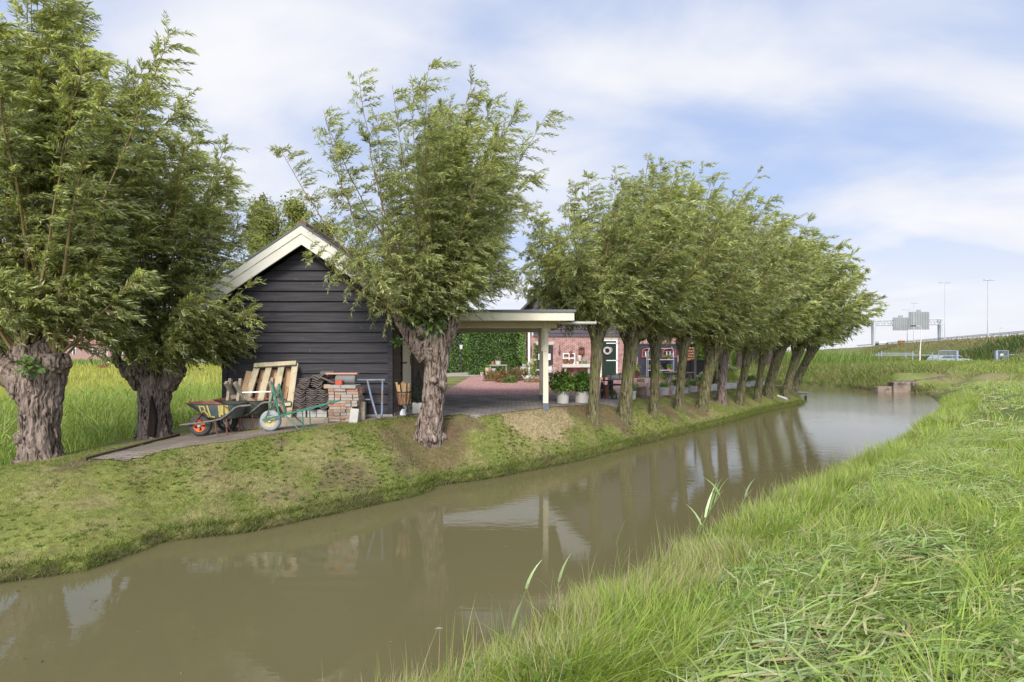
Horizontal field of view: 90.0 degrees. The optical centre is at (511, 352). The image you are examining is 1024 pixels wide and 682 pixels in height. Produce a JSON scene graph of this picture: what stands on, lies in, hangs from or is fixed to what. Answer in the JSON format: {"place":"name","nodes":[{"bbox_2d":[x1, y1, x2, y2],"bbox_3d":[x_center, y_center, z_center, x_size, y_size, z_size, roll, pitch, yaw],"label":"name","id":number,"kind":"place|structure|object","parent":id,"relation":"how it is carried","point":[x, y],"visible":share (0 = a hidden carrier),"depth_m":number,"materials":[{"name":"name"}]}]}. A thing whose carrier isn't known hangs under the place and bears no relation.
{"place":"outdoors","nodes":[
{"label":"outdoors","id":0,"kind":"place"},
{"bbox_2d":[92,416,401,460],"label":"paved path","id":1,"kind":"structure","parent":0,"point":[212,435],"depth_m":8.28,"materials":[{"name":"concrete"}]},
{"bbox_2d":[179,401,265,435],"bbox_3d":[-5.032,1.147,8.850,1.307,0.588,0.588,0,0,0],"label":"wheelbarrow","id":2,"kind":"object","parent":1,"relation":"on","point":[214,411],"visible":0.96,"depth_m":8.70,"materials":[{"name":"metal"}]},
{"bbox_2d":[211,398,296,430],"bbox_3d":[-4.693,1.130,9.300,1.567,0.588,0.588,0,0,0],"label":"wheelbarrow","id":3,"kind":"object","parent":1,"relation":"on","point":[256,407],"visible":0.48,"depth_m":9.11,"materials":[{"name":"metal"}]},
{"bbox_2d":[242,368,290,415],"bbox_3d":[-4.760,0.805,9.825,1.035,1.014,0.275,0,0,0],"label":"wooden pallet","id":4,"kind":"object","parent":1,"relation":"on","point":[285,381],"visible":0.21,"depth_m":9.86,"materials":[{"name":"brown wood"}]},
{"bbox_2d":[238,416,328,429],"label":"timber beam","id":5,"kind":"structure","parent":1,"relation":"on","point":[247,422],"depth_m":9.28,"materials":[{"name":"grey wood"}]},
{"bbox_2d":[224,378,286,411],"bbox_3d":[-4.694,0.780,9.349,1.080,0.650,0.329,0,0,0],"label":"sawhorse","id":6,"kind":"object","parent":5,"relation":"on","point":[230,394],"visible":0.69,"depth_m":9.32,"materials":[{"name":"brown wood"}]},
{"bbox_2d":[240,361,297,417],"bbox_3d":[-4.555,0.726,9.609,1.003,1.158,0.482,0,0,0],"label":"wooden pallet","id":7,"kind":"object","parent":5,"relation":"on","point":[281,365],"visible":0.64,"depth_m":9.71,"materials":[{"name":"brown wood"}]},
{"bbox_2d":[260,383,339,430],"bbox_3d":[-3.647,0.929,8.720,1.283,0.804,0.502,0,0,0],"label":"brick barrow","id":8,"kind":"object","parent":1,"relation":"on","point":[270,420],"visible":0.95,"depth_m":8.67,"materials":[{"name":"metal"}]},
{"bbox_2d":[357,402,365,419],"bbox_3d":[-2.788,1.081,9.479,0.151,0.347,0.100,0,-3,0],"label":"timber offcut","id":9,"kind":"object","parent":1,"relation":"on","point":[362,407],"visible":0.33,"depth_m":9.43,"materials":[{"name":"brown wood"}]},
{"bbox_2d":[357,379,384,418],"bbox_3d":[-2.700,0.864,9.615,0.590,0.742,0.210,0,0,0],"label":"steel trestle","id":10,"kind":"object","parent":1,"relation":"on","point":[371,397],"visible":0.9,"depth_m":9.64,"materials":[{"name":"blue paint"}]},
{"bbox_2d":[334,388,345,391],"bbox_3d":[-3.101,0.669,9.256,0.205,0.052,0.100,0,0,1],"label":"brick","id":11,"kind":"object","parent":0,"point":[340,390],"visible":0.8,"depth_m":9.21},
{"bbox_2d":[341,384,360,388],"bbox_3d":[-2.943,0.611,9.355,0.266,0.060,0.330,0,0,0],"label":"stone slab","id":12,"kind":"object","parent":11,"relation":"on","point":[349,386],"depth_m":9.19,"materials":[{"name":"stone"}]},
{"bbox_2d":[335,375,356,383],"bbox_3d":[-3.051,0.491,9.420,0.360,0.180,0.177,0,0,0],"label":"ridge tile","id":13,"kind":"object","parent":12,"relation":"on","point":[349,379],"visible":0.8,"depth_m":9.35,"materials":[{"name":"ceramic"}]},
{"bbox_2d":[326,373,358,374],"bbox_3d":[-3.120,0.381,9.420,0.575,0.030,0.120,0,0,0],"label":"clay batten","id":14,"kind":"object","parent":13,"relation":"on","point":[342,373],"visible":1,"depth_m":9.37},
{"bbox_2d":[446,372,479,376],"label":"sandy path","id":15,"kind":"structure","parent":0,"point":[463,374],"depth_m":27.84,"materials":[{"name":"sand"}]},
{"bbox_2d":[0,383,942,681],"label":"canal water","id":16,"kind":"structure","parent":0,"point":[282,603],"depth_m":5.22,"materials":[{"name":"brown liquid"}]},
{"bbox_2d":[12,436,793,673],"bbox_3d":[1.819,2.195,8.849,4.216,0.001,16.948,0,0,44],"label":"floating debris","id":17,"kind":"object","parent":16,"relation":"on","point":[335,530],"visible":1,"depth_m":6.05,"materials":[{"name":"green plant"}]},
{"bbox_2d":[0,336,1023,681],"bbox_3d":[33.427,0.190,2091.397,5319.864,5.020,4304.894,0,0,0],"label":"ground","id":18,"kind":"structure","parent":0,"point":[454,432],"depth_m":7.39,"materials":[{"name":"plant"}]},
{"bbox_2d":[0,325,14,356],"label":"farm tree","id":19,"kind":"object","parent":18,"relation":"on","point":[4,344],"visible":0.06,"depth_m":94.14,"materials":[{"name":"green plant"}]},
{"bbox_2d":[65,319,126,359],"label":"farmhouse","id":20,"kind":"object","parent":18,"relation":"on","point":[76,353],"visible":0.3,"depth_m":88.00,"materials":[{"name":"tile"}]},
{"bbox_2d":[0,0,219,464],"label":"pollard willow","id":21,"kind":"object","parent":18,"relation":"on","point":[52,291],"visible":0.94,"depth_m":7.45,"materials":[{"name":"green plant"}]},
{"bbox_2d":[14,354,45,378],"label":"bramble sprig","id":22,"kind":"object","parent":21,"relation":"attached to","point":[28,364],"visible":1,"depth_m":7.36,"materials":[{"name":"green plant"}]},
{"bbox_2d":[0,361,221,465],"bbox_3d":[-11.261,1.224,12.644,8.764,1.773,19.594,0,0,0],"label":"reed bed","id":23,"kind":"object","parent":18,"relation":"on","point":[77,438],"visible":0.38,"depth_m":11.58,"materials":[{"name":"green plant"}]},
{"bbox_2d":[82,433,179,460],"bbox_3d":[-6.025,1.508,8.230,0.060,0.097,2.163,0,0,-2],"label":"timber edging","id":24,"kind":"object","parent":18,"relation":"on","point":[86,458],"visible":0.53,"depth_m":7.99,"materials":[{"name":"wood"}]},
{"bbox_2d":[71,357,221,365],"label":"rough growth","id":25,"kind":"object","parent":18,"relation":"on","point":[87,361],"visible":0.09,"depth_m":72.13,"materials":[{"name":"green plant"}]},
{"bbox_2d":[2,91,316,439],"bbox_3d":[-6.403,-1.364,9.619,5.224,6.425,4.448,0,0,-38],"label":"pollard willow","id":26,"kind":"object","parent":18,"relation":"on","point":[162,350],"visible":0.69,"depth_m":9.23,"materials":[{"name":"green plant"}]},
{"bbox_2d":[238,192,292,256],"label":"poplar tree","id":27,"kind":"object","parent":18,"relation":"on","point":[274,227],"visible":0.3,"depth_m":45.34,"materials":[{"name":"green plant"}]},
{"bbox_2d":[276,195,317,234],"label":"poplar tree","id":28,"kind":"object","parent":18,"relation":"on","point":[296,214],"visible":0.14,"depth_m":47.52,"materials":[{"name":"green plant"}]},
{"bbox_2d":[187,220,424,426],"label":"timber shed","id":29,"kind":"structure","parent":18,"relation":"on","point":[311,328],"depth_m":9.97,"materials":[{"name":"black wood"}]},
{"bbox_2d":[403,340,412,407],"bbox_3d":[-2.293,0.245,11.229,0.095,1.850,0.934,0,0,0],"label":"door","id":30,"kind":"structure","parent":29,"relation":"in","point":[407,359],"depth_m":11.20,"materials":[{"name":"beige paint"}]},
{"bbox_2d":[310,212,345,246],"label":"poplar tree","id":31,"kind":"object","parent":18,"relation":"on","point":[326,231],"visible":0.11,"depth_m":49.84,"materials":[{"name":"green plant"}]},
{"bbox_2d":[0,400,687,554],"bbox_3d":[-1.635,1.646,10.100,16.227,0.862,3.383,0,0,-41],"label":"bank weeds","id":32,"kind":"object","parent":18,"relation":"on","point":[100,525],"visible":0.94,"depth_m":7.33,"materials":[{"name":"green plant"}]},
{"bbox_2d":[349,408,358,422],"bbox_3d":[-2.814,1.126,9.127,0.149,0.262,0.040,3,-12,0],"label":"paving slab","id":33,"kind":"object","parent":18,"relation":"on","point":[354,414],"depth_m":9.11,"materials":[{"name":"concrete"}]},
{"bbox_2d":[396,391,411,418],"bbox_3d":[-2.055,0.986,9.750,0.301,0.513,0.299,0,0,0],"label":"fire basket","id":34,"kind":"object","parent":18,"relation":"on","point":[408,399],"visible":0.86,"depth_m":9.66,"materials":[{"name":"metal"}]},
{"bbox_2d":[269,57,573,448],"bbox_3d":[-1.293,-1.608,9.180,4.745,7.034,4.943,0,0,37],"label":"pollard willow","id":35,"kind":"object","parent":18,"relation":"on","point":[449,264],"visible":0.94,"depth_m":8.73,"materials":[{"name":"green plant"}]},
{"bbox_2d":[390,335,404,348],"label":"bramble sprig","id":36,"kind":"object","parent":35,"relation":"attached to","point":[395,342],"visible":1,"depth_m":9.25,"materials":[{"name":"green plant"}]},
{"bbox_2d":[401,306,422,330],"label":"elder seedling","id":37,"kind":"object","parent":35,"relation":"attached to","point":[408,319],"visible":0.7,"depth_m":9.15,"materials":[{"name":"green plant"}]},
{"bbox_2d":[414,303,447,338],"bbox_3d":[-1.445,-0.580,9.114,0.662,0.692,0.709,0,0,0],"label":"elder seedling","id":38,"kind":"object","parent":35,"relation":"attached to","point":[436,319],"visible":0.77,"depth_m":9.07,"materials":[{"name":"green plant"}]},
{"bbox_2d":[447,332,467,372],"bbox_3d":[-5.063,-0.248,37.946,5.260,4.074,2.425,0,0,0],"label":"garden hedge","id":39,"kind":"object","parent":18,"relation":"on","point":[455,363],"visible":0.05,"depth_m":37.07,"materials":[{"name":"green plant"}]},
{"bbox_2d":[459,338,468,371],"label":"garden tree","id":40,"kind":"object","parent":18,"relation":"on","point":[465,351],"visible":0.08,"depth_m":34.20,"materials":[{"name":"green plant"}]},
{"bbox_2d":[466,332,521,374],"bbox_3d":[-0.950,-0.206,29.332,3.432,3.299,1.916,0,0,0],"label":"clipped hedge","id":41,"kind":"object","parent":18,"relation":"on","point":[485,348],"visible":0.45,"depth_m":28.62,"materials":[{"name":"green plant"}]},
{"bbox_2d":[396,395,618,424],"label":"paved yard","id":42,"kind":"structure","parent":18,"relation":"on","point":[474,406],"depth_m":12.52,"materials":[{"name":"concrete"}]},
{"bbox_2d":[411,368,422,413],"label":"topiary","id":43,"kind":"object","parent":42,"relation":"on","point":[416,405],"visible":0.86,"depth_m":10.46,"materials":[{"name":"green plant"}]},
{"bbox_2d":[419,310,595,411],"bbox_3d":[-0.165,0.228,12.860,3.910,2.245,4.580,0,0,0],"label":"carport","id":44,"kind":"object","parent":42,"relation":"on","point":[542,323],"visible":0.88,"depth_m":11.38,"materials":[{"name":"beige paint"}]},
{"bbox_2d":[548,370,577,403],"bbox_3d":[1.266,0.830,12.749,0.759,0.839,0.797,0,0,0],"label":"potted plant","id":45,"kind":"object","parent":42,"relation":"on","point":[560,387],"visible":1,"depth_m":12.63,"materials":[{"name":"green plant"}]},
{"bbox_2d":[570,370,589,402],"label":"potted plant","id":46,"kind":"object","parent":42,"relation":"on","point":[581,391],"visible":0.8,"depth_m":13.02,"materials":[{"name":"green plant"}]},
{"bbox_2d":[601,380,610,398],"bbox_3d":[2.718,1.053,14.820,0.240,0.542,0.300,0,0,0],"label":"rusty barrel","id":47,"kind":"object","parent":42,"relation":"on","point":[605,391],"visible":0.99,"depth_m":14.74,"materials":[{"name":"metal"}]},
{"bbox_2d":[511,561,540,637],"bbox_3d":[0.100,1.844,3.674,0.256,0.704,0.044,0,0,-7],"label":"reed stem","id":48,"kind":"object","parent":18,"relation":"on","point":[517,610],"visible":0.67,"depth_m":3.66,"materials":[{"name":"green plant"}]},
{"bbox_2d":[540,554,570,618],"bbox_3d":[0.327,1.865,3.912,0.288,0.654,0.062,0,0,-7],"label":"reed stem","id":49,"kind":"object","parent":18,"relation":"on","point":[561,572],"visible":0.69,"depth_m":3.92,"materials":[{"name":"green plant"}]},
{"bbox_2d":[445,375,738,397],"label":"gravel yard","id":50,"kind":"structure","parent":18,"relation":"on","point":[473,386],"depth_m":18.25,"materials":[{"name":"gravel"}]},
{"bbox_2d":[482,369,496,380],"bbox_3d":[-0.921,0.962,22.538,0.846,0.616,0.863,0,0,18],"label":"heather mound","id":51,"kind":"object","parent":50,"relation":"on","point":[491,375],"visible":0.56,"depth_m":22.46,"materials":[{"name":"beige plant"}]},
{"bbox_2d":[494,369,509,381],"bbox_3d":[-0.410,0.967,21.603,0.790,0.607,0.868,0,0,0],"label":"heather mound","id":52,"kind":"object","parent":50,"relation":"on","point":[498,377],"visible":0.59,"depth_m":21.53,"materials":[{"name":"brown plant"}]},
{"bbox_2d":[501,376,517,382],"bbox_3d":[-0.112,1.090,21.316,0.795,0.359,0.771,0,0,0],"label":"heather mound","id":53,"kind":"object","parent":50,"relation":"on","point":[509,379],"visible":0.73,"depth_m":21.19,"materials":[{"name":"green plant"}]},
{"bbox_2d":[504,366,521,380],"bbox_3d":[0.037,0.903,22.571,0.960,0.733,0.912,0,0,0],"label":"heather mound","id":54,"kind":"object","parent":50,"relation":"on","point":[510,369],"visible":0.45,"depth_m":22.50,"materials":[{"name":"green plant"}]},
{"bbox_2d":[514,367,529,379],"bbox_3d":[0.458,0.923,23.226,0.831,0.694,0.800,0,0,0],"label":"heather mound","id":55,"kind":"object","parent":50,"relation":"on","point":[521,370],"visible":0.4,"depth_m":23.13,"materials":[{"name":"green plant"}]},
{"bbox_2d":[526,358,536,378],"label":"potted plant","id":56,"kind":"object","parent":50,"relation":"on","point":[530,364],"visible":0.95,"depth_m":23.64,"materials":[{"name":"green plant"}]},
{"bbox_2d":[562,364,589,373],"bbox_3d":[3.562,1.002,27.760,1.702,0.795,0.360,0,0,0],"label":"stone shelf","id":57,"kind":"object","parent":50,"relation":"on","point":[577,365],"visible":0.55,"depth_m":27.58,"materials":[{"name":"stone"}]},
{"bbox_2d":[635,379,647,397],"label":"potted plant","id":58,"kind":"object","parent":50,"relation":"on","point":[641,392],"visible":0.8,"depth_m":15.63,"materials":[{"name":"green plant"}]},
{"bbox_2d":[646,348,673,377],"bbox_3d":[7.953,0.558,27.485,1.410,1.784,0.370,0,0,0],"label":"plant rack","id":59,"kind":"object","parent":50,"relation":"on","point":[660,359],"visible":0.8,"depth_m":27.35,"materials":[{"name":"metal"}]},
{"bbox_2d":[659,381,671,394],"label":"potted plant","id":60,"kind":"object","parent":50,"relation":"on","point":[664,388],"visible":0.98,"depth_m":17.18,"materials":[{"name":"green plant"}]},
{"bbox_2d":[665,372,693,384],"bbox_3d":[7.380,1.122,22.500,1.224,0.556,0.516,0,0,0],"label":"trestle bench","id":61,"kind":"object","parent":50,"relation":"on","point":[675,373],"visible":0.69,"depth_m":22.38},
{"bbox_2d":[684,378,691,392],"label":"potted plant","id":62,"kind":"object","parent":50,"relation":"on","point":[686,388],"visible":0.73,"depth_m":18.57,"materials":[{"name":"green plant"}]},
{"bbox_2d":[685,359,693,378],"bbox_3d":[9.076,0.828,25.895,0.530,1.030,0.730,0,0,-4],"label":"wheelie bin","id":63,"kind":"object","parent":50,"relation":"on","point":[688,367],"visible":0.27,"depth_m":25.72,"materials":[{"name":"plastic"}]},
{"bbox_2d":[687,342,697,358],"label":"firewood store","id":64,"kind":"structure","parent":50,"relation":"on","point":[691,352],"depth_m":27.44,"materials":[{"name":"brown wood"}]},
{"bbox_2d":[689,379,698,391],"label":"potted plant","id":65,"kind":"object","parent":50,"relation":"on","point":[693,387],"visible":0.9,"depth_m":19.03,"materials":[{"name":"green plant"}]},
{"bbox_2d":[690,359,704,379],"bbox_3d":[9.153,0.831,25.195,0.551,1.030,0.730,0,0,-4],"label":"wheelie bin","id":66,"kind":"object","parent":50,"relation":"on","point":[699,366],"visible":0.53,"depth_m":24.89,"materials":[{"name":"plastic"}]},
{"bbox_2d":[693,343,704,379],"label":"ivy bush","id":67,"kind":"object","parent":50,"relation":"on","point":[699,356],"visible":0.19,"depth_m":25.35,"materials":[{"name":"green plant"}]},
{"bbox_2d":[520,229,677,377],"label":"brick barn","id":68,"kind":"structure","parent":18,"relation":"on","point":[612,362],"depth_m":27.97,"materials":[{"name":"brick"}]},
{"bbox_2d":[515,332,526,361],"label":"wall creeper","id":69,"kind":"object","parent":68,"relation":"attached to","point":[522,344],"depth_m":27.85,"materials":[{"name":"green plant"}]},
{"bbox_2d":[532,343,537,375],"bbox_3d":[1.249,0.386,27.896,0.362,1.928,0.291,0,0,0],"label":"ivy strand","id":70,"kind":"object","parent":68,"relation":"attached to","point":[535,362],"visible":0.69,"depth_m":27.90,"materials":[{"name":"green plant"}]},
{"bbox_2d":[536,345,552,375],"bbox_3d":[1.781,0.470,27.977,0.963,1.760,0.045,0,0,0],"label":"door","id":71,"kind":"structure","parent":68,"relation":"in","point":[550,347],"depth_m":27.97,"materials":[{"name":"white wood"}]},
{"bbox_2d":[600,340,617,376],"bbox_3d":[5.292,0.328,27.975,0.952,2.044,0.050,0,0,0],"label":"door","id":72,"kind":"structure","parent":68,"relation":"in","point":[609,362],"depth_m":27.97,"materials":[{"name":"green paint"}]},
{"bbox_2d":[638,345,677,377],"bbox_3d":[7.975,0.512,27.978,2.196,1.876,0.044,0,0,0],"label":"barn door","id":73,"kind":"structure","parent":68,"relation":"in","point":[641,360],"depth_m":27.96,"materials":[{"name":"white paint"}]},
{"bbox_2d":[497,169,710,424],"bbox_3d":[1.933,-1.155,11.972,4.845,5.956,4.518,0,0,0],"label":"pollard willow","id":74,"kind":"object","parent":18,"relation":"on","point":[603,295],"visible":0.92,"depth_m":11.45,"materials":[{"name":"green plant"}]},
{"bbox_2d":[609,379,621,398],"bbox_3d":[3.093,1.040,14.925,0.489,0.567,0.450,0,0,0],"label":"plant table","id":75,"kind":"object","parent":18,"relation":"on","point":[611,384],"visible":0.47,"depth_m":14.73,"materials":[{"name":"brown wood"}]},
{"bbox_2d":[615,520,633,585],"bbox_3d":[0.945,1.820,4.594,0.287,0.740,0.098,0,0,22],"label":"reed stem","id":76,"kind":"object","parent":18,"relation":"on","point":[620,553],"visible":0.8,"depth_m":4.56,"materials":[{"name":"green plant"}]},
{"bbox_2d":[278,361,1023,681],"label":"tall grass","id":77,"kind":"structure","parent":18,"relation":"on","point":[598,636],"depth_m":3.78,"materials":[{"name":"plant"}]},
{"bbox_2d":[570,161,746,425],"bbox_3d":[3.584,-1.503,12.665,3.857,6.901,4.845,0,0,0],"label":"pollard willow","id":78,"kind":"object","parent":18,"relation":"on","point":[635,336],"visible":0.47,"depth_m":12.36,"materials":[{"name":"green plant"}]},
{"bbox_2d":[556,151,778,418],"bbox_3d":[4.246,-1.652,14.306,5.583,7.309,4.907,0,0,38],"label":"pollard willow","id":79,"kind":"object","parent":18,"relation":"on","point":[655,341],"visible":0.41,"depth_m":13.77,"materials":[{"name":"green plant"}]},
{"bbox_2d":[694,346,695,385],"bbox_3d":[7.697,0.625,21.500,0.075,1.809,0.075,0,0,0],"label":"timber post","id":80,"kind":"object","parent":18,"relation":"on","point":[695,364],"visible":0.56,"depth_m":21.46,"materials":[{"name":"wood"}]},
{"bbox_2d":[588,166,809,413],"bbox_3d":[5.512,-1.711,15.302,4.870,7.402,5.946,0,0,-37],"label":"pollard willow","id":81,"kind":"object","parent":18,"relation":"on","point":[683,343],"visible":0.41,"depth_m":14.75,"materials":[{"name":"green plant"}]},
{"bbox_2d":[691,474,731,537],"bbox_3d":[2.115,1.745,5.483,0.474,0.903,0.168,0,0,-16],"label":"reed stem","id":82,"kind":"object","parent":18,"relation":"on","point":[707,507],"visible":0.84,"depth_m":5.45,"materials":[{"name":"green plant"}]},
{"bbox_2d":[712,367,717,383],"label":"golden conifer","id":83,"kind":"object","parent":18,"relation":"on","point":[714,381],"visible":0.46,"depth_m":21.67,"materials":[{"name":"green plant"}]},
{"bbox_2d":[728,373,737,388],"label":"potted plant","id":84,"kind":"object","parent":18,"relation":"on","point":[733,384],"visible":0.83,"depth_m":20.83,"materials":[{"name":"green plant"}]},
{"bbox_2d":[735,350,741,368],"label":"pollard willow","id":85,"kind":"object","parent":18,"relation":"on","point":[738,360],"visible":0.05,"depth_m":41.31,"materials":[{"name":"green plant"}]},
{"bbox_2d":[462,494,1023,681],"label":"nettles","id":86,"kind":"object","parent":18,"relation":"on","point":[885,671],"visible":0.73,"depth_m":3.36,"materials":[{"name":"green plant"}]},
{"bbox_2d":[692,199,798,405],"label":"pollard willow","id":87,"kind":"object","parent":18,"relation":"on","point":[721,393],"visible":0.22,"depth_m":17.22,"materials":[{"name":"green plant"}]},
{"bbox_2d":[688,192,839,411],"bbox_3d":[6.952,-1.647,16.544,5.807,7.415,5.854,0,0,0],"label":"pollard willow","id":88,"kind":"object","parent":18,"relation":"on","point":[748,318],"visible":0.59,"depth_m":15.66,"materials":[{"name":"green plant"}]},
{"bbox_2d":[766,348,772,365],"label":"pollard willow","id":89,"kind":"object","parent":18,"relation":"on","point":[769,358],"depth_m":40.78,"materials":[{"name":"brown plant"}]},
{"bbox_2d":[540,380,1023,681],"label":"cut reeds","id":90,"kind":"object","parent":18,"relation":"on","point":[799,650],"visible":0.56,"depth_m":3.18,"materials":[{"name":"plant"}]},
{"bbox_2d":[731,213,852,406],"bbox_3d":[9.078,-1.332,18.697,4.794,6.934,5.581,0,0,0],"label":"pollard willow","id":91,"kind":"object","parent":18,"relation":"on","point":[747,353],"visible":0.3,"depth_m":17.62,"materials":[{"name":"green plant"}]},
{"bbox_2d":[745,231,864,402],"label":"pollard willow","id":92,"kind":"object","parent":18,"relation":"on","point":[809,319],"visible":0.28,"depth_m":18.88,"materials":[{"name":"green plant"}]},
{"bbox_2d":[762,227,861,398],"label":"pollard willow","id":93,"kind":"object","parent":18,"relation":"on","point":[773,371],"visible":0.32,"depth_m":20.91,"materials":[{"name":"green plant"}]},
{"bbox_2d":[780,246,888,398],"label":"pollard willow","id":94,"kind":"object","parent":18,"relation":"on","point":[826,331],"visible":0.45,"depth_m":20.90,"materials":[{"name":"green plant"}]},
{"bbox_2d":[791,265,887,396],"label":"pollard willow","id":95,"kind":"object","parent":18,"relation":"on","point":[810,353],"visible":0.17,"depth_m":23.40,"materials":[{"name":"green plant"}]},
{"bbox_2d":[700,345,1023,393],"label":"bank reeds","id":96,"kind":"object","parent":18,"relation":"on","point":[826,361],"visible":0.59,"depth_m":36.05,"materials":[{"name":"green plant"}]},
{"bbox_2d":[871,310,942,344],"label":"sign gantry","id":97,"kind":"object","parent":18,"relation":"on","point":[918,317],"visible":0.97,"depth_m":119.20,"materials":[{"name":"metal"}]},
{"bbox_2d":[874,374,951,392],"bbox_3d":[25.637,2.003,30.974,11.600,1.293,1.470,0,0,-30],"label":"culvert headwall","id":98,"kind":"object","parent":18,"relation":"on","point":[900,387],"visible":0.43,"depth_m":28.49,"materials":[{"name":"concrete"}]},
{"bbox_2d":[857,331,1019,346],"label":"guardrail","id":99,"kind":"object","parent":18,"relation":"on","point":[993,334],"visible":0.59,"depth_m":95.58,"materials":[{"name":"metal"}]},
{"bbox_2d":[938,350,957,361],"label":"field gate","id":100,"kind":"structure","parent":18,"relation":"on","point":[956,355],"depth_m":51.99,"materials":[{"name":"metal"}]},
{"bbox_2d":[927,355,969,360],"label":"parked car","id":101,"kind":"object","parent":18,"relation":"on","point":[947,357],"visible":0.3,"depth_m":55.22,"materials":[{"name":"silver paint"}]},
{"bbox_2d":[984,279,995,336],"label":"motorway lamp","id":102,"kind":"object","parent":18,"relation":"on","point":[987,312],"visible":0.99,"depth_m":81.47,"materials":[{"name":"metal"}]},
{"bbox_2d":[995,350,1008,359],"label":"field gate","id":103,"kind":"structure","parent":18,"relation":"on","point":[996,354],"depth_m":51.97,"materials":[{"name":"metal"}]},
{"bbox_2d":[0,0,1023,351],"label":"sky","id":104,"kind":"structure","parent":0,"point":[898,125],"materials":[{"name":"blue"}]},
{"bbox_2d":[727,364,737,381],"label":"potted plant","id":105,"kind":"object","parent":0,"point":[730,367],"visible":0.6,"depth_m":22.50,"materials":[{"name":"green plant"}]},
{"bbox_2d":[840,333,1023,361],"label":"verge grass","id":106,"kind":"structure","parent":0,"point":[1012,343],"depth_m":68.96,"materials":[{"name":"plant"}]},
{"label":"roof tile","id":107,"kind":"object","parent":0,"visible":0},
{"bbox_3d":[-3.531,0.492,9.498,0.205,0.057,0.360,-1,0,2],"label":"roof tile","id":108,"kind":"object","parent":107,"relation":"on","visible":0},
{"bbox_2d":[320,371,335,378],"bbox_3d":[-3.433,0.406,9.540,0.260,0.150,0.150,0,0,0],"label":"ridge tile","id":109,"kind":"object","parent":108,"relation":"on","point":[327,376],"visible":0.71,"depth_m":9.48,"materials":[{"name":"ceramic"}]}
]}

